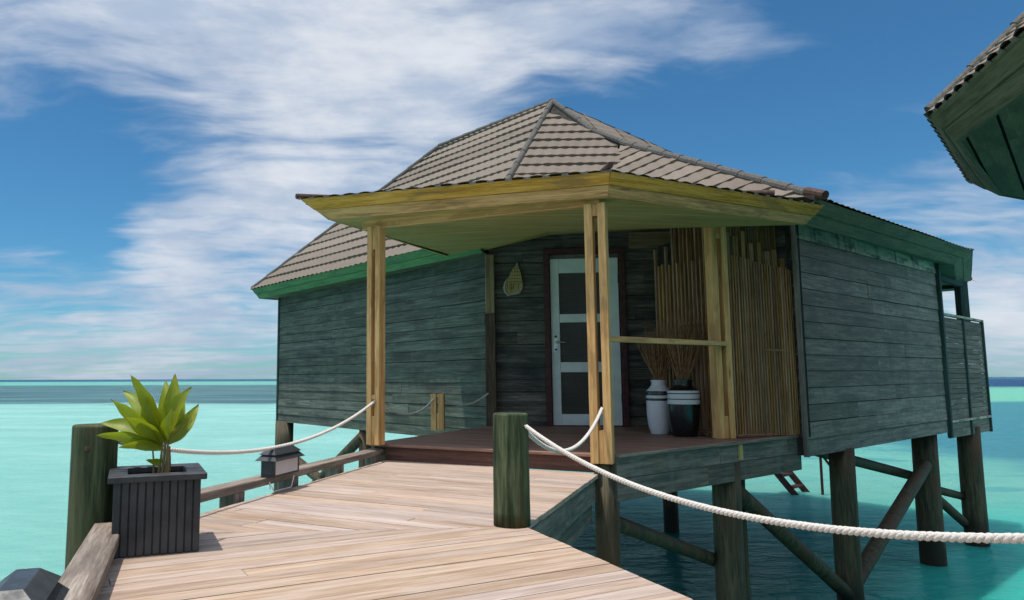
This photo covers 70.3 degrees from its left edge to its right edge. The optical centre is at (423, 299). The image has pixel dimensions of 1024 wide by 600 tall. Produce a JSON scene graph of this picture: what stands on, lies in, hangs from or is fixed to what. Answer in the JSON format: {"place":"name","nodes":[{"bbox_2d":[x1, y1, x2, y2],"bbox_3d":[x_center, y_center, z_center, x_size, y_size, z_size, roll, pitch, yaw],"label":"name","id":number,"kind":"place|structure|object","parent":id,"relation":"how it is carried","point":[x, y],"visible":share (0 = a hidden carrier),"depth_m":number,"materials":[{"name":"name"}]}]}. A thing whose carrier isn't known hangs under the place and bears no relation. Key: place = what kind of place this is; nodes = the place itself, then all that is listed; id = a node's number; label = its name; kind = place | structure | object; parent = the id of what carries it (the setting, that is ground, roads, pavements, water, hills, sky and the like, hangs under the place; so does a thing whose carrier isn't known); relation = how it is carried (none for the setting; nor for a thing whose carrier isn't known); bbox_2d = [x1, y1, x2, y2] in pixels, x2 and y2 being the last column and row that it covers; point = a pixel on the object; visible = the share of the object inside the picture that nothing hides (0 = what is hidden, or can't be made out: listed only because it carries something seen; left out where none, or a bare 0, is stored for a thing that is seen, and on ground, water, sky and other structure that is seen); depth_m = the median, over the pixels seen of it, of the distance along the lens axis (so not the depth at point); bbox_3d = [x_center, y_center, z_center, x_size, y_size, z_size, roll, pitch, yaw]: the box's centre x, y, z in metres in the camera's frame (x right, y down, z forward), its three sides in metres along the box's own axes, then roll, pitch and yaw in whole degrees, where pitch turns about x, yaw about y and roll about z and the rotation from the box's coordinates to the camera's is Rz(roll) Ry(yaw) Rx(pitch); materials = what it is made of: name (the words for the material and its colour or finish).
{"place":"outdoors","nodes":[
{"label":"outdoors","id":0,"kind":"place"},
{"bbox_2d":[58,448,692,599],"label":"boardwalk","id":1,"kind":"structure","parent":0,"point":[375,527],"depth_m":3.09,"materials":[{"name":"brown wood"}]},
{"bbox_2d":[0,568,68,599],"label":"deck lamp","id":2,"kind":"object","parent":1,"relation":"on","point":[32,584],"visible":1,"depth_m":1.68,"materials":[{"name":"grey metal"}]},
{"bbox_2d":[107,463,206,557],"bbox_3d":[-1.185,0.916,3.180,0.392,0.328,0.404,2,-7,-22],"label":"planter","id":3,"kind":"object","parent":1,"relation":"on","point":[155,513],"visible":0.89,"depth_m":3.02,"materials":[{"name":"black wood"}]},
{"bbox_2d":[96,374,198,472],"bbox_3d":[-1.235,0.566,3.198,0.424,0.476,0.273,0,-6,0],"label":"cordyline plant","id":4,"kind":"object","parent":3,"relation":"on","point":[144,423],"visible":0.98,"depth_m":3.18,"materials":[{"name":"green plant"}]},
{"bbox_2d":[255,445,304,477],"bbox_3d":[-0.952,1.066,4.783,0.158,0.180,0.388,-2,-7,18],"label":"deck lamp","id":5,"kind":"object","parent":1,"relation":"on","point":[278,462],"visible":0.98,"depth_m":4.68,"materials":[{"name":"grey metal"}]},
{"bbox_2d":[269,475,294,491],"bbox_3d":[-0.917,1.196,4.688,0.029,0.081,0.249,-4,-7,30],"label":"lamp cable","id":6,"kind":"object","parent":1,"relation":"on","point":[283,488],"visible":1,"depth_m":4.65,"materials":[{"name":"grey plastic"}]},
{"bbox_2d":[493,412,530,527],"bbox_3d":[0.440,0.848,3.629,0.184,0.553,0.184,0,-6,0],"label":"bollard","id":7,"kind":"object","parent":1,"relation":"on","point":[511,490],"visible":0.99,"depth_m":3.56,"materials":[{"name":"green wood"}]},
{"bbox_2d":[528,407,603,452],"bbox_3d":[0.930,0.842,4.593,0.026,0.245,1.991,-3,-7,25],"label":"rope","id":8,"kind":"object","parent":7,"relation":"attached to","point":[549,448],"visible":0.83,"depth_m":4.63,"materials":[{"name":"white fabric"}]},
{"bbox_2d":[524,425,1023,543],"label":"rope","id":9,"kind":"object","parent":7,"relation":"attached to","point":[995,538],"visible":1,"depth_m":1.91,"materials":[{"name":"white fabric"}]},
{"bbox_2d":[0,377,1023,599],"bbox_3d":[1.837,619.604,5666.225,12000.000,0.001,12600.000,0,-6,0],"label":"water","id":10,"kind":"structure","parent":0,"point":[39,419],"depth_m":16.39,"materials":[{"name":"teal liquid"}]},
{"bbox_2d":[65,423,118,568],"bbox_3d":[-1.499,2.122,3.128,0.202,3.127,0.204,0,-6,0],"label":"bollard","id":11,"kind":"object","parent":10,"relation":"in","point":[93,459],"visible":0.66,"depth_m":3.19,"materials":[{"name":"green wood"}]},
{"bbox_2d":[118,400,375,454],"bbox_3d":[-0.927,0.855,4.846,0.026,0.270,3.223,-2,-7,18],"label":"rope","id":12,"kind":"object","parent":11,"relation":"attached to","point":[206,452],"visible":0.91,"depth_m":4.49,"materials":[{"name":"white fabric"}]},
{"bbox_2d":[250,98,992,599],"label":"water villa","id":13,"kind":"object","parent":10,"relation":"in","point":[834,336],"visible":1,"depth_m":8.61,"materials":[{"name":"green paint"}]},
{"bbox_2d":[431,394,444,429],"bbox_3d":[0.159,1.275,8.210,0.150,0.409,0.090,-1,-6,10],"label":"guard post","id":14,"kind":"object","parent":13,"relation":"on","point":[438,421],"visible":1,"depth_m":8.17,"materials":[{"name":"beige wood"}]},
{"bbox_2d":[385,398,434,415],"bbox_3d":[-0.132,1.096,7.324,0.023,0.151,1.759,-2,-6,16],"label":"rope","id":15,"kind":"object","parent":14,"relation":"attached to","point":[413,413],"visible":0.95,"depth_m":7.26,"materials":[{"name":"white fabric"}]},
{"bbox_2d":[445,393,488,405],"bbox_3d":[0.499,1.184,8.567,0.021,0.148,0.874,-6,-8,43],"label":"rope","id":16,"kind":"object","parent":14,"relation":"attached to","point":[466,404],"visible":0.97,"depth_m":8.55,"materials":[{"name":"white fabric"}]},
{"bbox_2d":[503,262,522,295],"bbox_3d":[1.116,-0.261,9.051,0.251,0.432,0.077,0,-6,0],"label":"carved sign","id":17,"kind":"object","parent":13,"relation":"attached to","point":[513,284],"visible":1,"depth_m":9.04,"materials":[{"name":"brown wood"}]},
{"bbox_2d":[550,258,622,425],"bbox_3d":[2.001,0.502,8.872,0.846,2.060,0.111,-1,-6,8],"label":"door","id":18,"kind":"structure","parent":13,"relation":"in","point":[570,386],"depth_m":8.90,"materials":[{"name":"white paint"}]},
{"bbox_2d":[646,380,670,434],"bbox_3d":[2.468,1.121,7.552,0.262,0.560,0.262,0,-6,0],"label":"vase","id":19,"kind":"object","parent":13,"relation":"on","point":[657,408],"visible":0.8,"depth_m":7.45,"materials":[{"name":"white ceramic"}]},
{"bbox_2d":[632,322,679,379],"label":"dried sticks","id":20,"kind":"object","parent":19,"relation":"in","point":[657,363],"visible":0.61,"depth_m":7.57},
{"bbox_2d":[667,380,699,436],"bbox_3d":[2.618,1.088,7.254,0.312,0.560,0.312,0,-6,0],"label":"vase","id":21,"kind":"object","parent":13,"relation":"on","point":[683,399],"visible":0.99,"depth_m":7.13,"materials":[{"name":"black ceramic"}]},
{"bbox_2d":[654,306,705,379],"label":"dried sticks","id":22,"kind":"object","parent":21,"relation":"in","point":[683,368],"visible":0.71,"depth_m":7.29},
{"bbox_2d":[774,457,828,494],"bbox_3d":[8.424,3.795,16.295,1.819,1.407,0.529,0,-6,0],"label":"water ladder","id":23,"kind":"object","parent":13,"relation":"attached to","point":[789,488],"visible":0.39,"depth_m":16.07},
{"bbox_2d":[923,11,1023,199],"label":"neighbouring villa","id":24,"kind":"object","parent":10,"relation":"in","point":[974,113],"visible":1,"depth_m":4.74,"materials":[{"name":"wood"}]},
{"bbox_2d":[0,0,1023,379],"label":"sky","id":25,"kind":"structure","parent":0,"point":[155,155],"materials":[{"name":"blue"}]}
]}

